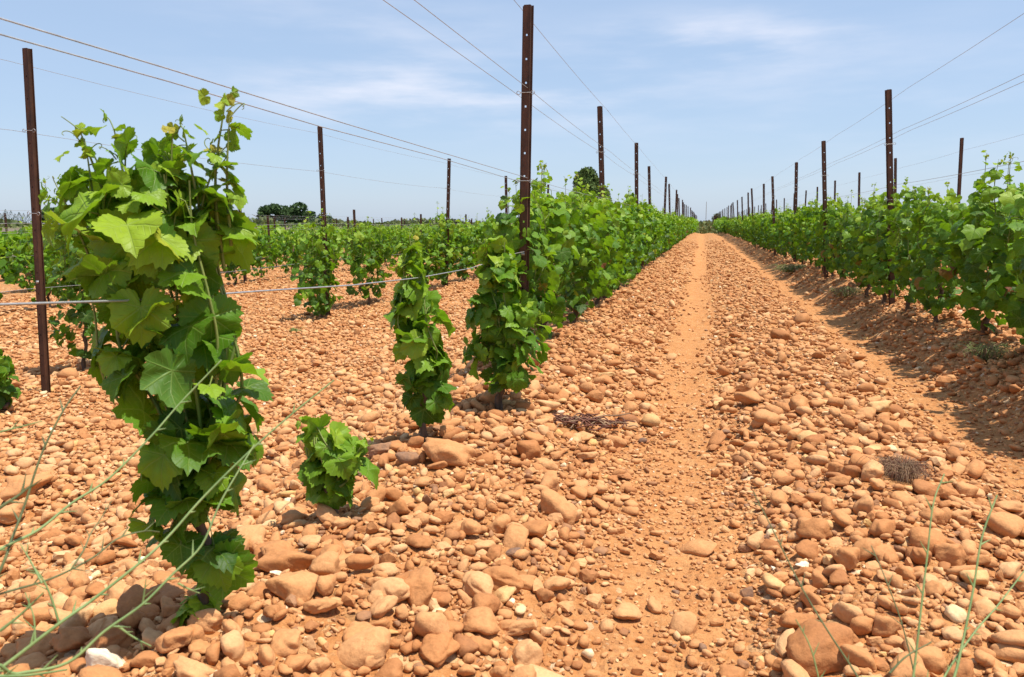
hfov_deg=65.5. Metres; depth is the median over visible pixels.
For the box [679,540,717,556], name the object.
cobble
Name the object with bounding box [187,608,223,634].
stone
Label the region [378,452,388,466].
stone
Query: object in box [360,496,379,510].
stone
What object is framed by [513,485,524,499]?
stone
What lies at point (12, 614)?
stone
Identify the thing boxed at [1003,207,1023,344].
grapevine
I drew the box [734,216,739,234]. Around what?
grapevine
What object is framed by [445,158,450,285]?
trellis post
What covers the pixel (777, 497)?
stone
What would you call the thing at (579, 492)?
stone
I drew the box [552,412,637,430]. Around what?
dry canes
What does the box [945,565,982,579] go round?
stone
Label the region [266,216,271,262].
trellis post
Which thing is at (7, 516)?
stone
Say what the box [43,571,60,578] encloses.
stone
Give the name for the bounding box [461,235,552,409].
grapevine
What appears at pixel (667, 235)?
grapevine
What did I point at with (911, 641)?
stone
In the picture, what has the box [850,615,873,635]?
stone
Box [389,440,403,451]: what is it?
stone
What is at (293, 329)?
seedling
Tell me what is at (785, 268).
green weed
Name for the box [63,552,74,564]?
stone
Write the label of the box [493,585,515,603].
stone
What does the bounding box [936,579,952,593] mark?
stone
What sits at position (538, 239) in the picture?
grapevine
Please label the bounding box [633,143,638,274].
trellis post
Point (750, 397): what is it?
stone
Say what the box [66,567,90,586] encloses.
stone
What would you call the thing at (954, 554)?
cobble
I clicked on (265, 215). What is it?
trellis wire
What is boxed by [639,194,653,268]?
grapevine
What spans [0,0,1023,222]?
sky
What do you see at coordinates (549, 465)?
stone
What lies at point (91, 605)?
stone
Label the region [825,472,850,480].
stone
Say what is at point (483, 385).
stone
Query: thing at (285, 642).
stone
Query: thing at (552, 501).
stone
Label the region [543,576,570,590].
stone
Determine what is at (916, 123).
trellis wire
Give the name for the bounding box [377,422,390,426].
stone
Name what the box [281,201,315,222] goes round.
pine tree
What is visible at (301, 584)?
stone
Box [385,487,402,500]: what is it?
stone
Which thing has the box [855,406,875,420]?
stone
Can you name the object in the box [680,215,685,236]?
grapevine
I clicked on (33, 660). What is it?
stone
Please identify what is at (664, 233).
grapevine
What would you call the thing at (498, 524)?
stone
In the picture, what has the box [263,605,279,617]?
stone
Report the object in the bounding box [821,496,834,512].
stone
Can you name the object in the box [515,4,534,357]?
trellis post
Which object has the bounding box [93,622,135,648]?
stone
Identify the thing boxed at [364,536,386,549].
stone
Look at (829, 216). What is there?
grapevine
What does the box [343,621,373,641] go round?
stone
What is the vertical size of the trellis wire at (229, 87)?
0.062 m
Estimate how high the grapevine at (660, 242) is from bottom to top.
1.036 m
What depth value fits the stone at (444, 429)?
2.74 m
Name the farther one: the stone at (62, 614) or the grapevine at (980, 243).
the grapevine at (980, 243)
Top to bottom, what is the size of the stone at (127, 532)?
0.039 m
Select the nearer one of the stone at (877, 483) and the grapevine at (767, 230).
the stone at (877, 483)
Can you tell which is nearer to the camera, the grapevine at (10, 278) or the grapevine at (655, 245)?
the grapevine at (10, 278)
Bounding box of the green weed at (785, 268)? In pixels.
[769,264,805,272]
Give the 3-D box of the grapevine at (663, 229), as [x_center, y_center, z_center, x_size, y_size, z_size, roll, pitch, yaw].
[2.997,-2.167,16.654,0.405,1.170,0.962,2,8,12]
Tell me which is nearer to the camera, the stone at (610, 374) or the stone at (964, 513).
the stone at (964, 513)
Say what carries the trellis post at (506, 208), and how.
on the ground
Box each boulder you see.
[257,547,315,572]
[336,626,390,669]
[422,437,476,465]
[785,619,853,676]
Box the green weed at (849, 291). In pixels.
[823,286,864,296]
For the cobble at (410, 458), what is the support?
on the ground
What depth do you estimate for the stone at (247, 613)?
1.50 m
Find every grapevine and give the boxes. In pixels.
[0,217,71,307]
[0,227,15,299]
[0,348,21,410]
[3,228,52,292]
[34,174,111,371]
[38,86,273,626]
[220,261,250,284]
[250,224,279,280]
[265,231,284,266]
[277,225,303,275]
[289,225,302,259]
[290,208,343,317]
[294,222,318,267]
[295,413,379,513]
[327,218,343,272]
[339,216,397,304]
[343,223,366,259]
[361,222,383,260]
[377,222,395,265]
[383,228,456,441]
[391,225,409,262]
[402,213,444,283]
[404,227,422,248]
[429,203,461,286]
[453,216,478,280]
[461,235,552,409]
[464,213,493,270]
[479,210,496,242]
[481,178,558,344]
[505,160,579,338]
[554,175,613,322]
[555,171,606,311]
[594,184,625,289]
[594,185,623,305]
[613,194,635,289]
[619,198,642,286]
[624,186,644,271]
[631,203,643,273]
[634,194,651,262]
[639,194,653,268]
[644,197,663,266]
[650,228,662,260]
[652,205,662,262]
[656,206,665,256]
[656,213,664,257]
[661,209,672,254]
[666,213,676,248]
[668,215,675,250]
[672,213,677,240]
[675,215,681,244]
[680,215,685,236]
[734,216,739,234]
[736,216,741,237]
[739,217,744,239]
[745,216,751,241]
[747,212,756,241]
[748,210,759,247]
[754,211,762,246]
[755,215,762,246]
[758,212,768,250]
[761,213,770,250]
[762,214,773,251]
[767,206,780,253]
[769,209,780,253]
[771,210,781,255]
[776,204,791,258]
[776,206,788,256]
[781,210,793,256]
[788,205,801,261]
[793,200,809,263]
[794,192,822,264]
[806,206,821,267]
[809,195,835,273]
[815,193,848,276]
[828,189,855,278]
[841,195,865,281]
[848,184,880,296]
[861,179,905,303]
[875,177,940,311]
[901,182,987,323]
[939,150,1023,335]
[988,207,1016,269]
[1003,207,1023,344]
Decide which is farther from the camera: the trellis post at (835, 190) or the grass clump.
the trellis post at (835, 190)
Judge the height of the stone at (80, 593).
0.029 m
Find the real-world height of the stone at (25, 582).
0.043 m
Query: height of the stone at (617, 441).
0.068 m
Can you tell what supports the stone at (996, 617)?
on the ground
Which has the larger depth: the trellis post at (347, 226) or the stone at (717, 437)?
the trellis post at (347, 226)
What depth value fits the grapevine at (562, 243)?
4.77 m
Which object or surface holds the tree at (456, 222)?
on the ground
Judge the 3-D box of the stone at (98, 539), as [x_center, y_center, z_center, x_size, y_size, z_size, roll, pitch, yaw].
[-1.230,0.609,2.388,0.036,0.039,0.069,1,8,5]
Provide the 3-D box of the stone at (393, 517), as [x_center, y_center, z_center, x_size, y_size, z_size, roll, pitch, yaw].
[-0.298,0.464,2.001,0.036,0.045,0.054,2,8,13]
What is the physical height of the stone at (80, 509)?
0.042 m
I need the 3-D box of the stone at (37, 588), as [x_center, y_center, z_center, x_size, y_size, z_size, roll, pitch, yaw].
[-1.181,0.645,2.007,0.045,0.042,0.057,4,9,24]
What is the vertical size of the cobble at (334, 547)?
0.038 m
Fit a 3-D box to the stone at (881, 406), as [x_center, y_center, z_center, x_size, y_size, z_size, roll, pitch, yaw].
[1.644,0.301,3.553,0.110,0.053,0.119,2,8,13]
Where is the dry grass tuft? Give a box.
[856,453,946,483]
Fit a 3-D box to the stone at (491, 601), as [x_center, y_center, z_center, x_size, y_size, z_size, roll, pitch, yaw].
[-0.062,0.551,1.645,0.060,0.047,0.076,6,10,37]
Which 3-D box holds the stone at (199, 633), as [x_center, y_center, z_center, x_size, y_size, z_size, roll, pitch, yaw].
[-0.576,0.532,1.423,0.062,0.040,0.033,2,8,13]
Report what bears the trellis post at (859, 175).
on the ground
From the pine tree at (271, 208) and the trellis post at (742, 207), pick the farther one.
the pine tree at (271, 208)
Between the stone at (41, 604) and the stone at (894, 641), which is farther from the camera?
the stone at (41, 604)
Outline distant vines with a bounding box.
[0,205,1016,278]
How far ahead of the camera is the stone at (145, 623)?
1.51 m
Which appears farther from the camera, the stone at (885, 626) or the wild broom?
the stone at (885, 626)
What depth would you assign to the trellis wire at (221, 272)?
4.99 m
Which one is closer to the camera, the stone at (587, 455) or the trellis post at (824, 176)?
the stone at (587, 455)
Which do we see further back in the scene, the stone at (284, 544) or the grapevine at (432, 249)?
the grapevine at (432, 249)
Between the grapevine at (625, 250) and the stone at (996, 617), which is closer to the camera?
the stone at (996, 617)
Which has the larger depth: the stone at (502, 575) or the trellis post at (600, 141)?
the trellis post at (600, 141)
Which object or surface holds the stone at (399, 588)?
on the ground
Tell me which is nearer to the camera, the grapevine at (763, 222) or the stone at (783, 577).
the stone at (783, 577)
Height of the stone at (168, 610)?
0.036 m
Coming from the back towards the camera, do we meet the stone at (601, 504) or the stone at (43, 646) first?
the stone at (601, 504)
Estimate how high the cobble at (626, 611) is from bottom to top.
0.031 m
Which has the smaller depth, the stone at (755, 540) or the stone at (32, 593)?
the stone at (32, 593)
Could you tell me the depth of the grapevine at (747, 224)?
26.96 m
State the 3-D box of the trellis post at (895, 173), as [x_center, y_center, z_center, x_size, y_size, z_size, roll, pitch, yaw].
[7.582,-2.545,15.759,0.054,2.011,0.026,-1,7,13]
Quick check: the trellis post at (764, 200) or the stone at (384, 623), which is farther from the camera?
the trellis post at (764, 200)
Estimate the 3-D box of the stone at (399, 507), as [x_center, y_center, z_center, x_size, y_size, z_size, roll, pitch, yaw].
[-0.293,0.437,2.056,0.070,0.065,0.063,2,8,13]
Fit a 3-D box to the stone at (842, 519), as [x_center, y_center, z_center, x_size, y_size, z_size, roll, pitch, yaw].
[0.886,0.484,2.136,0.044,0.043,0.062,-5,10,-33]
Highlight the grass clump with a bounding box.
[952,339,1017,361]
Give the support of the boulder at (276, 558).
on the ground
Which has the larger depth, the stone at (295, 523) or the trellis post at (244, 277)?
the trellis post at (244, 277)
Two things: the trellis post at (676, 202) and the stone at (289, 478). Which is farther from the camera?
the trellis post at (676, 202)
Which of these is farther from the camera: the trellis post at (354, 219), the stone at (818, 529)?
the trellis post at (354, 219)
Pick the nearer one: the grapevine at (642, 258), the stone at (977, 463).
the stone at (977, 463)
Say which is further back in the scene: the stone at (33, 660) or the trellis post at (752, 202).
the trellis post at (752, 202)
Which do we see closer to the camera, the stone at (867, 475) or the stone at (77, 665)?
the stone at (77, 665)
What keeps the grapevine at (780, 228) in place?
on the ground
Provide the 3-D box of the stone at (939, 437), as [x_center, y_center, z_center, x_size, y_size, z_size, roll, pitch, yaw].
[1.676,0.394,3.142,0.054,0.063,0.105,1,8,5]
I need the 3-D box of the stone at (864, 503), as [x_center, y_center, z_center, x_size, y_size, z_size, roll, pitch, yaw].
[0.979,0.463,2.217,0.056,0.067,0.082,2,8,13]
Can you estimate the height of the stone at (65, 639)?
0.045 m
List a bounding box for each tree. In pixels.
[41,207,54,222]
[252,203,286,221]
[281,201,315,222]
[309,213,332,222]
[445,218,464,224]
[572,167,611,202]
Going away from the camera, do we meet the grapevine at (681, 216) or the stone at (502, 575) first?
the stone at (502, 575)
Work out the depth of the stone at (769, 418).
3.31 m
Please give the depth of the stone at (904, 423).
3.43 m
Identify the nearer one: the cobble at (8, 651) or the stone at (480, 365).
the cobble at (8, 651)
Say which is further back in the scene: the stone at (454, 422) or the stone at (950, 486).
the stone at (454, 422)
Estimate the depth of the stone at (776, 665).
1.53 m
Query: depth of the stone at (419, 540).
1.89 m
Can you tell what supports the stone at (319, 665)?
on the ground
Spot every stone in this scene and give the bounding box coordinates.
[0,474,53,501]
[0,500,25,524]
[0,612,17,619]
[1,659,16,666]
[10,619,30,635]
[14,652,48,669]
[16,633,56,659]
[19,578,48,592]
[20,526,37,541]
[22,591,43,603]
[23,607,52,625]
[23,630,45,637]
[28,595,47,609]
[29,600,48,608]
[34,584,54,596]
[39,528,66,541]
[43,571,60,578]
[47,591,68,608]
[48,572,68,589]
[48,608,71,621]
[49,626,92,651]
[56,586,73,596]
[57,608,92,633]
[62,595,82,610]
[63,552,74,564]
[64,535,83,545]
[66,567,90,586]
[69,504,88,516]
[69,657,85,673]
[70,585,91,599]
[74,647,86,657]
[75,601,96,625]
[84,638,95,647]
[85,581,106,596]
[87,616,118,636]
[88,613,105,626]
[91,532,110,545]
[92,598,117,617]
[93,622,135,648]
[104,578,129,600]
[106,644,119,654]
[116,584,160,621]
[117,528,131,545]
[121,607,145,629]
[138,617,155,632]
[139,604,160,613]
[142,627,162,648]
[148,582,192,606]
[154,626,193,653]
[157,613,179,632]
[160,595,175,617]
[162,605,180,617]
[164,653,187,668]
[186,585,196,595]
[186,624,208,645]
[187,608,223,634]
[188,639,210,653]
[220,593,236,609]
[222,591,253,610]
[222,619,240,633]
[239,609,254,618]
[258,644,275,666]
[260,540,293,554]
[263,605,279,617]
[265,570,318,601]
[270,628,300,657]
[274,500,293,512]
[278,476,296,486]
[281,509,304,524]
[284,654,311,671]
[287,519,306,528]
[292,457,306,468]
[298,440,304,452]
[298,535,320,544]
[303,598,342,613]
[306,657,330,673]
[309,551,340,575]
[316,502,340,524]
[316,574,336,596]
[332,517,350,528]
[339,553,354,560]
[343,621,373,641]
[345,554,374,570]
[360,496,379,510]
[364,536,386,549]
[366,576,383,585]
[367,590,383,603]
[368,486,385,501]
[370,595,397,618]
[370,619,389,628]
[371,562,399,576]
[371,577,409,603]
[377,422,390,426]
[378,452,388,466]
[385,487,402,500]
[386,512,399,530]
[387,498,411,516]
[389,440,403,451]
[391,523,406,530]
[395,568,417,578]
[395,603,408,618]
[404,566,433,606]
[405,534,432,547]
[414,476,432,486]
[417,449,426,462]
[418,632,460,666]
[426,461,447,468]
[432,591,452,606]
[439,425,454,436]
[441,419,460,426]
[442,410,450,421]
[443,427,461,439]
[444,518,472,530]
[448,620,463,635]
[453,633,478,656]
[460,519,481,534]
[461,571,493,596]
[463,606,498,635]
[465,360,482,368]
[470,635,492,654]
[471,593,500,612]
[473,540,495,550]
[479,390,503,403]
[480,379,489,389]
[482,565,523,592]
[486,544,501,561]
[488,413,502,421]
[488,514,510,533]
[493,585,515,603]
[502,524,528,548]
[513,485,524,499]
[517,439,540,459]
[522,520,548,537]
[523,431,544,444]
[530,537,545,552]
[535,399,560,409]
[536,588,554,602]
[540,460,558,469]
[540,471,558,491]
[540,488,580,524]
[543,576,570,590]
[566,578,574,588]
[570,486,587,498]
[577,452,597,459]
[578,431,594,440]
[584,486,597,497]
[592,497,609,511]
[597,372,615,376]
[605,435,626,448]
[647,596,662,613]
[668,611,697,634]
[707,430,725,446]
[730,452,753,457]
[734,390,761,404]
[746,531,763,550]
[753,409,779,425]
[760,538,782,552]
[762,572,785,592]
[770,329,791,340]
[770,489,787,506]
[772,571,789,582]
[772,657,784,671]
[775,628,794,657]
[778,612,815,629]
[785,455,800,470]
[787,428,800,439]
[790,394,809,410]
[794,539,817,559]
[795,566,813,577]
[796,430,816,441]
[796,518,832,540]
[798,517,810,526]
[800,590,825,607]
[803,492,827,503]
[804,434,824,446]
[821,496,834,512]
[822,564,845,578]
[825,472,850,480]
[826,546,841,563]
[827,537,842,547]
[828,475,850,486]
[829,569,848,585]
[830,459,845,465]
[830,509,853,527]
[832,546,859,570]
[832,601,863,623]
[835,455,849,459]
[839,465,860,477]
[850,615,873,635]
[853,494,873,514]
[853,538,880,561]
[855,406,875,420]
[861,459,883,473]
[861,468,883,481]
[867,400,892,411]
[869,478,885,489]
[869,518,895,536]
[872,544,898,563]
[872,615,901,636]
[876,570,896,582]
[884,635,904,650]
[889,491,917,506]
[895,564,916,580]
[897,419,914,427]
[900,455,917,462]
[903,637,915,650]
[905,447,921,454]
[905,546,931,564]
[912,479,938,496]
[912,566,924,572]
[912,634,928,647]
[918,507,945,524]
[919,494,940,502]
[919,573,938,582]
[924,450,945,458]
[925,580,945,595]
[928,431,949,443]
[935,484,953,488]
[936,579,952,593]
[940,626,962,641]
[941,507,951,523]
[944,604,966,623]
[945,446,960,461]
[945,536,954,543]
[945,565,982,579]
[951,510,971,519]
[955,481,978,497]
[959,570,988,585]
[960,539,977,561]
[964,459,985,475]
[964,592,981,604]
[967,554,990,564]
[971,599,997,617]
[973,649,994,666]
[974,488,984,497]
[978,588,1000,604]
[990,613,1005,622]
[992,658,1006,670]
[994,500,1022,511]
[996,605,1021,619]
[998,561,1021,577]
[1004,621,1023,629]
[1011,502,1023,515]
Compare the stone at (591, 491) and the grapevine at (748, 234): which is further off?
the grapevine at (748, 234)
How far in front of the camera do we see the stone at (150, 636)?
1.43 m
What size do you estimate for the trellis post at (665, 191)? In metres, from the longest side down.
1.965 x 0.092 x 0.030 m
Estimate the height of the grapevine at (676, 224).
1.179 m
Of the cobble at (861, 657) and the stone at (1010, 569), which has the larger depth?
the stone at (1010, 569)
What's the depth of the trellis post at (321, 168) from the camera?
8.13 m
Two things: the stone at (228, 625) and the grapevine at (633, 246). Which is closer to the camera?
the stone at (228, 625)
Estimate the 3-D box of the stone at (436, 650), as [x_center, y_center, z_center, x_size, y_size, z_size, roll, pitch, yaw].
[-0.140,0.573,1.481,0.069,0.043,0.074,7,11,39]
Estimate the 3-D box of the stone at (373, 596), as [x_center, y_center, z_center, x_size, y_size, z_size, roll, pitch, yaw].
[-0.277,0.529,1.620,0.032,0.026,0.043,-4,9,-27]
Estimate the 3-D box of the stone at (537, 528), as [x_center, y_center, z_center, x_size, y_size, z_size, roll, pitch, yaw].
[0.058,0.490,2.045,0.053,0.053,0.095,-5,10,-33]
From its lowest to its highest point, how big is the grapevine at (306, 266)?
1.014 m
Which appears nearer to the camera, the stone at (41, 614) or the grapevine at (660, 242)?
the stone at (41, 614)
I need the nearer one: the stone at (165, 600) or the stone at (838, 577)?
the stone at (165, 600)
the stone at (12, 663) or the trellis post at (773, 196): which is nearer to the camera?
the stone at (12, 663)
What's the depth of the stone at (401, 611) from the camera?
1.57 m
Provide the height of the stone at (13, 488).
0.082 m
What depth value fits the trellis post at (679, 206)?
34.97 m
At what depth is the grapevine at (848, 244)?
8.34 m
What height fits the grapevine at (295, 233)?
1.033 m
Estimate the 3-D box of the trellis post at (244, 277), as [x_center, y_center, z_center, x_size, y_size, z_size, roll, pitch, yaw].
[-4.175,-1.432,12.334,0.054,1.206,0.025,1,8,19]
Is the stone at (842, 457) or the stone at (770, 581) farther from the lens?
the stone at (842, 457)
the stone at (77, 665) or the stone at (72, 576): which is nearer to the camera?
the stone at (77, 665)
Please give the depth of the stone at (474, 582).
1.72 m
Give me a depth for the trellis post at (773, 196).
17.43 m
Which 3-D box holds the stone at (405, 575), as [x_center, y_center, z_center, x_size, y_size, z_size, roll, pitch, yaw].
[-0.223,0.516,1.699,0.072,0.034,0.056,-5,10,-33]
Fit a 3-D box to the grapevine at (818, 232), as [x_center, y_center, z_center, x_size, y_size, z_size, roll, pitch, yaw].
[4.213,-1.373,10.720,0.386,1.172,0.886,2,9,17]
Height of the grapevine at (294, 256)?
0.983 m
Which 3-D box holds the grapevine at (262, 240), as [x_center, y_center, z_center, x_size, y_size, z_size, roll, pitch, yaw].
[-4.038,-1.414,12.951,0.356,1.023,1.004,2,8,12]
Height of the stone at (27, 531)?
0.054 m
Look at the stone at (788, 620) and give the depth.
1.66 m
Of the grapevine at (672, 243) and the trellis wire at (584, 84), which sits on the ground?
the grapevine at (672, 243)
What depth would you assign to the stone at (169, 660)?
1.34 m
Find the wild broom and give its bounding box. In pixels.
[0,360,334,676]
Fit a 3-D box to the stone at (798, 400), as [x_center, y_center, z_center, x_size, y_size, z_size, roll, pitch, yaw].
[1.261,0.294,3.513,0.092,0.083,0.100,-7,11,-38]
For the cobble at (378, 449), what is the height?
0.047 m
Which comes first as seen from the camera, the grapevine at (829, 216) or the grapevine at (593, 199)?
the grapevine at (593, 199)
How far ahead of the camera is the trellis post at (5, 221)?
17.22 m
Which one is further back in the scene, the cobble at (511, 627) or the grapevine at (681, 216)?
the grapevine at (681, 216)
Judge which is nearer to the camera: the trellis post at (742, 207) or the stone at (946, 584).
the stone at (946, 584)
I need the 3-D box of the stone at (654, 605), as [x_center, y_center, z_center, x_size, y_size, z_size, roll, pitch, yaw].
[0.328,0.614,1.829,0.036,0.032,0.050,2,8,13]
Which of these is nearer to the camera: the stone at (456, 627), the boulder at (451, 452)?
the stone at (456, 627)
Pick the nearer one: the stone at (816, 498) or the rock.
the rock
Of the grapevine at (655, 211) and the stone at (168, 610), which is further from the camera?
the grapevine at (655, 211)
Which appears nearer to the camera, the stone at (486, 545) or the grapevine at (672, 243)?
the stone at (486, 545)
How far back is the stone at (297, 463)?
2.89 m
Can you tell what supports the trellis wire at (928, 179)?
attached to the trellis post at (889, 143)
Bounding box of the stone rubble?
[0,237,1023,676]
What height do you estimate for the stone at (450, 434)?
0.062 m
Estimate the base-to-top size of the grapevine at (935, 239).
1.004 m
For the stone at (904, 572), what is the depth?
1.81 m
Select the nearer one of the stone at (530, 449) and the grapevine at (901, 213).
the stone at (530, 449)
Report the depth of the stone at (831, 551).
1.93 m
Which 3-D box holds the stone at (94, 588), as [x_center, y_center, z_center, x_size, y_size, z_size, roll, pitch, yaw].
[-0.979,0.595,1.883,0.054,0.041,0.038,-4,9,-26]
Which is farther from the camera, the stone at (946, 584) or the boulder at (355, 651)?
the stone at (946, 584)
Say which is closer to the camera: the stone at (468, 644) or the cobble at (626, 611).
the stone at (468, 644)
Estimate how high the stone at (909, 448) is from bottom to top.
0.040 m
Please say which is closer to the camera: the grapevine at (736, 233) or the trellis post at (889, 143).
the trellis post at (889, 143)
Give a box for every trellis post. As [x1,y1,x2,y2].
[4,213,7,232]
[22,48,50,392]
[238,209,246,281]
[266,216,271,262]
[317,126,329,315]
[347,217,349,254]
[353,210,355,231]
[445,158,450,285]
[505,176,507,213]
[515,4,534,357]
[596,106,606,298]
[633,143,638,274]
[647,166,651,210]
[663,177,666,253]
[668,184,670,247]
[675,190,676,212]
[678,198,679,216]
[741,197,742,230]
[747,193,748,214]
[751,188,753,245]
[763,184,765,249]
[771,176,775,255]
[793,162,797,261]
[821,141,828,278]
[834,180,835,208]
[858,172,860,205]
[884,89,895,304]
[894,158,896,207]
[956,138,963,204]
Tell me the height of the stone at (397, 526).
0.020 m
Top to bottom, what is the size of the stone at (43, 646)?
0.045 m
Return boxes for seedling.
[289,327,304,330]
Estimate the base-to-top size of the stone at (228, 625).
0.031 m
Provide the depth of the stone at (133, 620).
1.52 m
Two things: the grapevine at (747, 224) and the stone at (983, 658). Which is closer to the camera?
the stone at (983, 658)
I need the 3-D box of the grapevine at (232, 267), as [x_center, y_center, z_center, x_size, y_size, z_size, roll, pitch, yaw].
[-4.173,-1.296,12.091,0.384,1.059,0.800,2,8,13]
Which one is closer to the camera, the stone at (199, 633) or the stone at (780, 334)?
the stone at (199, 633)
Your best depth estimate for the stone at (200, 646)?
1.37 m
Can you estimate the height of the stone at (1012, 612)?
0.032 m
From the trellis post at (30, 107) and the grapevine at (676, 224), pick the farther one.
the grapevine at (676, 224)
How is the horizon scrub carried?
on the ground
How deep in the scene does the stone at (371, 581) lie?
1.67 m
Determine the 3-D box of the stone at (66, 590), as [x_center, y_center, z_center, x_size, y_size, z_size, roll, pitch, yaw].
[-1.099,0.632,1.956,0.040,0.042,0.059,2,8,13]
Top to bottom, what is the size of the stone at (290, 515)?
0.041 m
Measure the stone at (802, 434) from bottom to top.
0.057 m
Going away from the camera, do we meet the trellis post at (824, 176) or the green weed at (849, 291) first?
the green weed at (849, 291)
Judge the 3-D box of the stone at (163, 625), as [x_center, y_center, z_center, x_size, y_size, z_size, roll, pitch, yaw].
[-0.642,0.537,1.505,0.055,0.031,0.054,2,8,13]
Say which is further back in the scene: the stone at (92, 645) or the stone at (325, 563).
the stone at (325, 563)
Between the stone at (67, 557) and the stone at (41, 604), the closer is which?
the stone at (41, 604)
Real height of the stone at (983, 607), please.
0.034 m
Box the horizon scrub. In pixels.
[0,216,713,227]
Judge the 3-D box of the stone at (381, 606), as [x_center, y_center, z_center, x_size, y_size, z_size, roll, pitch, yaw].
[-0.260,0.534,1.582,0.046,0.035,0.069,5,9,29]
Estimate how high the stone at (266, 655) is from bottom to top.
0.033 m
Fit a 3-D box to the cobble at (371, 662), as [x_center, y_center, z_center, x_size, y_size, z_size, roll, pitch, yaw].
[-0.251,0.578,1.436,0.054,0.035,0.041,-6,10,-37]
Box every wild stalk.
[0,386,80,576]
[750,491,861,676]
[861,474,1023,676]
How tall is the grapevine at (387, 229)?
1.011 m
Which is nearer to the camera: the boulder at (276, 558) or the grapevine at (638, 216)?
the boulder at (276, 558)
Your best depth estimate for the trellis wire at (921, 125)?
5.93 m
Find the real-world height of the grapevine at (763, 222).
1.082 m
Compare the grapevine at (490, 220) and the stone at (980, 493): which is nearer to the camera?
the stone at (980, 493)
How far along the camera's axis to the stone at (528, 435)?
2.83 m
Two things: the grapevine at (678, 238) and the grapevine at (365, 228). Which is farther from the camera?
the grapevine at (678, 238)
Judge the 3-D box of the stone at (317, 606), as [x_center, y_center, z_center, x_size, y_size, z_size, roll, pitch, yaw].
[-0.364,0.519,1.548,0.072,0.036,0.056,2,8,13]
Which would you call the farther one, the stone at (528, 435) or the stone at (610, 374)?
the stone at (610, 374)
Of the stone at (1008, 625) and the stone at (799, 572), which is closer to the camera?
the stone at (1008, 625)
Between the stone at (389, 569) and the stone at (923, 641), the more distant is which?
the stone at (389, 569)
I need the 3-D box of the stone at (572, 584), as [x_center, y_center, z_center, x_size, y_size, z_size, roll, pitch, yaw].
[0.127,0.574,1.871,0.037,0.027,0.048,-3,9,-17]
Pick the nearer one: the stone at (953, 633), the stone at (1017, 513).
the stone at (953, 633)
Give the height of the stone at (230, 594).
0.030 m
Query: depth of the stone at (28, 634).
1.63 m
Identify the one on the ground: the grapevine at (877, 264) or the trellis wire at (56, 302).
the grapevine at (877, 264)
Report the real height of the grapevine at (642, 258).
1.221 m
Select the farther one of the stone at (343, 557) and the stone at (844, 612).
the stone at (343, 557)
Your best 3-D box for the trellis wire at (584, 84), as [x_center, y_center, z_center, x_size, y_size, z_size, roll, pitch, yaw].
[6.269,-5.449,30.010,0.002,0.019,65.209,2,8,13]
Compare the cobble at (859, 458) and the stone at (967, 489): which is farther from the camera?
the cobble at (859, 458)
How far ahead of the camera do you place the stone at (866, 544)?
1.93 m
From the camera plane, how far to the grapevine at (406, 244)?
19.25 m
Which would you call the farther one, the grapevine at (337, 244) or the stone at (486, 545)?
the grapevine at (337, 244)
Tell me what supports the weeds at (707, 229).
on the ground
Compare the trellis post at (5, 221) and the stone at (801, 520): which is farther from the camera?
the trellis post at (5, 221)
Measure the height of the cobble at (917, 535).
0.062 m
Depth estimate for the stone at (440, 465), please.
2.44 m
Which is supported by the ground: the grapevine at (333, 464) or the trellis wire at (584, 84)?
the grapevine at (333, 464)
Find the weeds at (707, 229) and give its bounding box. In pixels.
[696,225,721,233]
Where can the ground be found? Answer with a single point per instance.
(698, 294)
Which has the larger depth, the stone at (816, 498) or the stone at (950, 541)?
the stone at (816, 498)
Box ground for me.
[0,226,1023,676]
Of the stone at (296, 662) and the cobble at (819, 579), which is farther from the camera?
the cobble at (819, 579)
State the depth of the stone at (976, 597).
1.72 m
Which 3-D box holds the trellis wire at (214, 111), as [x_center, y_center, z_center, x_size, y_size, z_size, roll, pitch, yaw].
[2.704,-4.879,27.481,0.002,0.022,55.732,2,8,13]
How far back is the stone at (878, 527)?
2.06 m
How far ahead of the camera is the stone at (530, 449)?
2.71 m
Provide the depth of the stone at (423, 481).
2.28 m
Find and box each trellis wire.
[0,17,680,217]
[0,33,660,213]
[0,210,485,219]
[0,223,512,224]
[0,250,533,305]
[1,59,560,190]
[4,129,491,195]
[4,254,397,291]
[7,214,485,220]
[383,0,671,201]
[414,0,677,203]
[514,0,675,190]
[749,74,1023,201]
[754,81,1023,200]
[769,161,1023,210]
[777,13,1023,174]
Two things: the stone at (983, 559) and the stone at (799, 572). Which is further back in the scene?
the stone at (983, 559)
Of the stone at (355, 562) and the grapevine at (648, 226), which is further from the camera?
the grapevine at (648, 226)
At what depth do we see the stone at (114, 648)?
1.43 m
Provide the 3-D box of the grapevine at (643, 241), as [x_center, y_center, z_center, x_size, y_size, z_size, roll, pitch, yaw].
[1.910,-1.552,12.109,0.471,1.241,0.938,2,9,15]
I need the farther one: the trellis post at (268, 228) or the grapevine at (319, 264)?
the trellis post at (268, 228)
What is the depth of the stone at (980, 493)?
2.48 m
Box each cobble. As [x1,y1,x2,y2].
[0,643,16,661]
[129,650,159,667]
[173,655,214,676]
[220,630,244,661]
[319,544,345,554]
[363,656,384,669]
[368,442,390,456]
[395,451,423,465]
[414,611,449,636]
[498,619,535,635]
[513,639,542,665]
[519,574,535,590]
[611,602,642,619]
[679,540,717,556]
[811,566,828,588]
[840,644,876,671]
[849,453,878,469]
[909,527,946,555]
[918,646,946,673]
[934,543,966,565]
[987,512,1023,537]
[990,643,1023,662]
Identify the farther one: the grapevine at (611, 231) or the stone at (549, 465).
the grapevine at (611, 231)
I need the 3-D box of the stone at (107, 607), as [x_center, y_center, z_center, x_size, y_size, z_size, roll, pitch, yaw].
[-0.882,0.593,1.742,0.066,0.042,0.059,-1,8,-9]
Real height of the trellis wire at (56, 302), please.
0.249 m

